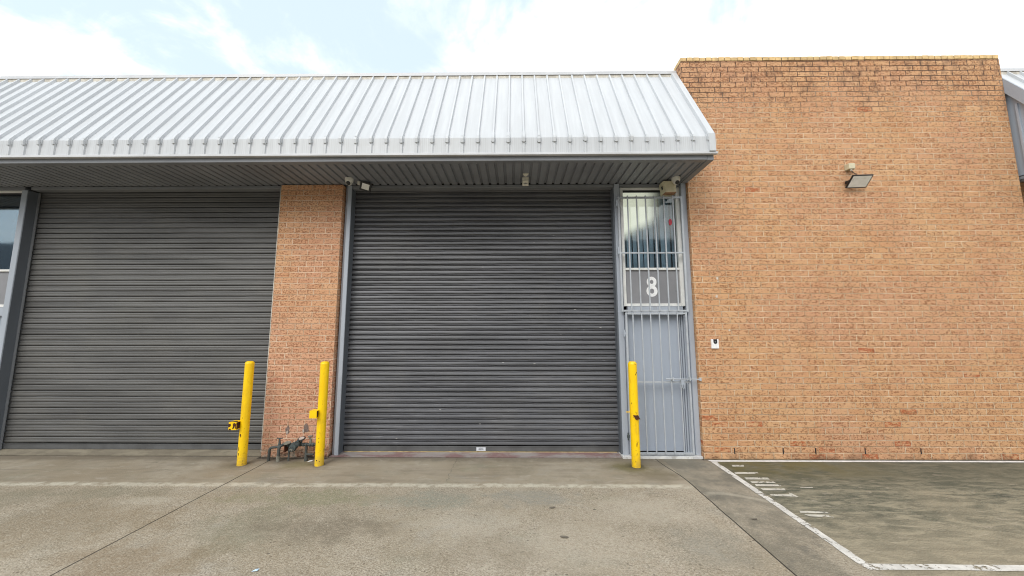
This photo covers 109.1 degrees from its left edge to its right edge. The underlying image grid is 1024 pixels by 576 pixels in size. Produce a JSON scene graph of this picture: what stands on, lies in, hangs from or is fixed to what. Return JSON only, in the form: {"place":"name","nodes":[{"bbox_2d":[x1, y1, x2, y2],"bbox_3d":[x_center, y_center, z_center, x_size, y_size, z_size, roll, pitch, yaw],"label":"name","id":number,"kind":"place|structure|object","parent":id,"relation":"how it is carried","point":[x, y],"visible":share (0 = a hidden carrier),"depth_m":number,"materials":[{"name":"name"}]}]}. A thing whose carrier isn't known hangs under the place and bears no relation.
{"place":"outdoors","nodes":[
{"label":"outdoors","id":0,"kind":"place"},
{"bbox_2d":[0,435,1023,575],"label":"ground","id":1,"kind":"structure","parent":0,"point":[220,516],"depth_m":3.52,"materials":[{"name":"concrete"}]},
{"bbox_2d":[0,190,28,361],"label":"steel post","id":2,"kind":"object","parent":1,"relation":"on","point":[13,264],"visible":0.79,"depth_m":5.57,"materials":[{"name":"grey metal"}]},
{"bbox_2d":[0,187,32,191],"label":"head beam","id":3,"kind":"structure","parent":2,"relation":"on","point":[13,188],"depth_m":5.76,"materials":[{"name":"grey metal"}]},
{"bbox_2d":[0,191,40,449],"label":"shutter guide","id":4,"kind":"object","parent":2,"relation":"attached to","point":[16,308],"visible":1,"depth_m":5.58,"materials":[{"name":"metal"}]},
{"bbox_2d":[31,186,281,192],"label":"head beam","id":5,"kind":"structure","parent":2,"relation":"on","point":[168,189],"depth_m":5.75,"materials":[{"name":"grey metal"}]},
{"bbox_2d":[0,449,260,455],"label":"door sill","id":6,"kind":"structure","parent":1,"relation":"on","point":[122,452],"depth_m":5.31,"materials":[{"name":"grey concrete"}]},
{"bbox_2d":[228,361,254,465],"bbox_3d":[-3.678,1.702,4.951,0.193,1.392,0.172,0,-7,1],"label":"bollard","id":7,"kind":"object","parent":1,"relation":"on","point":[242,424],"visible":0.98,"depth_m":4.93,"materials":[{"name":"yellow metal"}]},
{"bbox_2d":[267,435,315,461],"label":"water pipes","id":8,"kind":"object","parent":1,"relation":"on","point":[289,446],"visible":0.94,"depth_m":5.05,"materials":[{"name":"grey metal"}]},
{"bbox_2d":[261,185,346,456],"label":"brick pillar","id":9,"kind":"structure","parent":1,"relation":"on","point":[304,324],"depth_m":5.43,"materials":[{"name":"orange brick"}]},
{"bbox_2d":[309,361,329,466],"bbox_3d":[-2.615,1.702,4.939,0.170,1.388,0.171,0,-7,1],"label":"bollard","id":10,"kind":"object","parent":1,"relation":"on","point":[320,413],"visible":0.96,"depth_m":4.92,"materials":[{"name":"yellow metal"}]},
{"bbox_2d":[332,186,355,454],"bbox_3d":[-2.549,0.422,5.542,0.103,4.070,0.145,0,-7,1],"label":"steel post","id":11,"kind":"object","parent":1,"relation":"on","point":[341,374],"visible":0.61,"depth_m":5.49,"materials":[{"name":"metal"}]},
{"bbox_2d":[329,449,621,457],"bbox_3d":[-0.523,2.420,5.315,4.160,0.046,0.288,0,-7,1],"label":"door sill","id":12,"kind":"structure","parent":1,"relation":"on","point":[498,454],"depth_m":5.25,"materials":[{"name":"grey concrete"}]},
{"bbox_2d":[0,175,1023,453],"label":"warehouse building","id":13,"kind":"structure","parent":1,"relation":"on","point":[644,359],"depth_m":5.39,"materials":[{"name":"metal"}]},
{"bbox_2d":[0,307,2,324],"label":"entry door","id":14,"kind":"structure","parent":13,"relation":"in","point":[1,308],"depth_m":5.55,"materials":[{"name":"metal"}]},
{"bbox_2d":[0,191,21,306],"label":"entry window","id":15,"kind":"structure","parent":13,"relation":"attached to","point":[9,205],"depth_m":5.76,"materials":[{"name":"grey glass"}]},
{"bbox_2d":[2,192,279,448],"bbox_3d":[-5.567,0.342,5.647,4.045,4.112,0.048,0,-7,1],"label":"roller shutter","id":16,"kind":"object","parent":13,"relation":"attached to","point":[147,316],"visible":0.88,"depth_m":5.62,"materials":[{"name":"grey metal"}]},
{"bbox_2d":[0,71,717,186],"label":"metal awning","id":17,"kind":"object","parent":13,"relation":"attached to","point":[545,128],"visible":1,"depth_m":5.22,"materials":[{"name":"silver metal"}]},
{"bbox_2d":[345,177,353,185],"bbox_3d":[-2.437,-1.584,5.452,0.124,0.110,0.123,0,-7,1],"label":"security camera","id":18,"kind":"object","parent":17,"relation":"attached to","point":[349,181],"visible":1,"depth_m":5.41,"materials":[{"name":"white plastic"}]},
{"bbox_2d":[357,181,371,192],"bbox_3d":[-2.243,-1.546,5.549,0.235,0.176,0.108,0,-7,1],"label":"floodlight","id":19,"kind":"object","parent":17,"relation":"attached to","point":[366,186],"visible":1,"depth_m":5.53,"materials":[{"name":"black plastic"}]},
{"bbox_2d":[522,173,528,185],"bbox_3d":[0.200,-1.595,5.371,0.094,0.110,0.220,0,-7,1],"label":"motion detector","id":20,"kind":"object","parent":17,"relation":"attached to","point":[525,181],"visible":1,"depth_m":5.41,"materials":[{"name":"white plastic"}]},
{"bbox_2d":[671,176,679,184],"bbox_3d":[2.445,-1.590,5.434,0.124,0.110,0.123,0,-7,1],"label":"security camera","id":21,"kind":"object","parent":17,"relation":"attached to","point":[675,180],"visible":1,"depth_m":5.39,"materials":[{"name":"white plastic"}]},
{"bbox_2d":[343,190,618,452],"bbox_3d":[-0.455,0.370,5.605,4.082,4.125,0.052,0,-7,1],"label":"roller shutter","id":22,"kind":"object","parent":13,"relation":"attached to","point":[481,317],"visible":0.95,"depth_m":5.58,"materials":[{"name":"grey metal"}]},
{"bbox_2d":[623,192,675,267],"bbox_3d":[2.150,-0.906,5.751,0.870,1.230,0.084,0,-7,1],"label":"window pane","id":23,"kind":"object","parent":13,"relation":"hanging from","point":[641,213],"visible":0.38,"depth_m":5.74,"materials":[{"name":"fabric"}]},
{"bbox_2d":[619,187,684,306],"bbox_3d":[2.143,-0.645,5.610,0.922,1.858,0.065,0,-7,1],"label":"entry window","id":24,"kind":"structure","parent":13,"relation":"attached to","point":[653,287],"depth_m":5.54,"materials":[{"name":"grey glass"}]},
{"bbox_2d":[624,306,691,453],"bbox_3d":[2.144,1.332,5.380,0.922,2.115,0.100,0,-7,1],"label":"entry door","id":25,"kind":"structure","parent":13,"relation":"in","point":[637,317],"depth_m":5.38,"materials":[{"name":"grey metal"}]},
{"bbox_2d":[1000,68,1023,182],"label":"metal awning","id":26,"kind":"object","parent":13,"relation":"attached to","point":[1013,81],"visible":0.48,"depth_m":5.59,"materials":[{"name":"grey metal"}]},
{"bbox_2d":[626,361,640,467],"bbox_3d":[1.621,1.692,4.892,0.164,1.389,0.134,0,-7,1],"label":"bollard","id":27,"kind":"object","parent":1,"relation":"on","point":[634,416],"visible":0.96,"depth_m":4.86,"materials":[{"name":"yellow metal"}]},
{"bbox_2d":[619,452,702,458],"bbox_3d":[2.123,2.410,5.271,1.123,0.050,0.325,0,-7,1],"label":"door sill","id":28,"kind":"structure","parent":1,"relation":"on","point":[666,456],"depth_m":5.12,"materials":[{"name":"grey concrete"}]},
{"bbox_2d":[613,184,628,454],"bbox_3d":[1.624,0.390,5.496,0.082,4.024,0.160,0,-7,1],"label":"steel post","id":29,"kind":"object","parent":28,"relation":"on","point":[624,413],"visible":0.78,"depth_m":5.36,"materials":[{"name":"grey metal"}]},
{"bbox_2d":[353,184,612,190],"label":"head beam","id":30,"kind":"structure","parent":29,"relation":"attached to","point":[484,187],"depth_m":5.70,"materials":[{"name":"grey metal"}]},
{"bbox_2d":[610,188,622,453],"bbox_3d":[1.573,0.416,5.504,0.020,3.974,0.120,0,-7,1],"label":"shutter guide","id":31,"kind":"object","parent":29,"relation":"attached to","point":[616,323],"visible":1,"depth_m":5.45,"materials":[{"name":"metal"}]},
{"bbox_2d":[619,184,679,187],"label":"head beam","id":32,"kind":"structure","parent":29,"relation":"attached to","point":[637,185],"depth_m":5.67,"materials":[{"name":"grey metal"}]},
{"bbox_2d":[659,181,675,195],"bbox_3d":[2.369,-1.509,5.551,0.189,0.199,0.180,0,-7,1],"label":"siren box","id":33,"kind":"object","parent":32,"relation":"attached to","point":[667,188],"visible":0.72,"depth_m":5.47,"materials":[{"name":"beige plastic"}]},
{"bbox_2d":[679,183,700,454],"bbox_3d":[2.644,0.383,5.459,0.076,4.019,0.135,0,-7,1],"label":"steel post","id":34,"kind":"object","parent":28,"relation":"on","point":[692,357],"visible":0.74,"depth_m":5.35,"materials":[{"name":"grey metal"}]},
{"bbox_2d":[616,195,688,311],"bbox_3d":[2.090,-0.528,5.457,1.010,1.766,0.046,0,-7,1],"label":"security grille","id":35,"kind":"object","parent":34,"relation":"attached to","point":[654,197],"visible":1,"depth_m":5.45,"materials":[{"name":"white metal"}]},
{"bbox_2d":[623,312,701,454],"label":"security gate","id":36,"kind":"structure","parent":34,"relation":"attached to","point":[682,382],"depth_m":5.22,"materials":[{"name":"grey metal"}]},
{"bbox_2d":[732,465,829,516],"bbox_3d":[3.121,2.282,4.181,0.650,0.001,1.380,0,-7,1],"label":"bay marking","id":37,"kind":"object","parent":1,"relation":"on","point":[790,494],"visible":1,"depth_m":4.16,"materials":[{"name":"white paint"}]},
{"bbox_2d":[673,55,1023,459],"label":"brick wall","id":38,"kind":"structure","parent":1,"relation":"on","point":[880,316],"depth_m":5.39,"materials":[{"name":"orange brick"}]},
{"bbox_2d":[710,339,718,348],"bbox_3d":[2.927,0.806,5.257,0.104,0.135,0.036,0,-7,1],"label":"intercom","id":39,"kind":"object","parent":38,"relation":"attached to","point":[714,343],"visible":1,"depth_m":5.25,"materials":[{"name":"white plastic"}]},
{"bbox_2d":[844,163,854,170],"bbox_3d":[5.117,-1.821,5.518,0.092,0.112,0.087,0,-7,1],"label":"junction box","id":40,"kind":"object","parent":38,"relation":"attached to","point":[849,166],"visible":1,"depth_m":5.49,"materials":[{"name":"beige plastic"}]},
{"bbox_2d":[845,170,873,187],"bbox_3d":[5.152,-1.649,5.432,0.295,0.288,0.217,0,-7,1],"label":"floodlight","id":41,"kind":"object","parent":38,"relation":"attached to","point":[859,181],"visible":1,"depth_m":5.40,"materials":[{"name":"black plastic"}]},
{"bbox_2d":[709,460,1023,461],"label":"parking line","id":42,"kind":"object","parent":1,"relation":"on","point":[840,461],"visible":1,"depth_m":4.99,"materials":[{"name":"white paint"}]},
{"bbox_2d":[712,462,1023,570],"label":"parking bay line","id":43,"kind":"object","parent":1,"relation":"on","point":[847,552],"visible":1,"depth_m":2.79,"materials":[{"name":"white paint"}]},
{"bbox_2d":[0,0,1023,75],"label":"sky","id":44,"kind":"structure","parent":0,"point":[38,37],"materials":[{"name":"white"}]}
]}

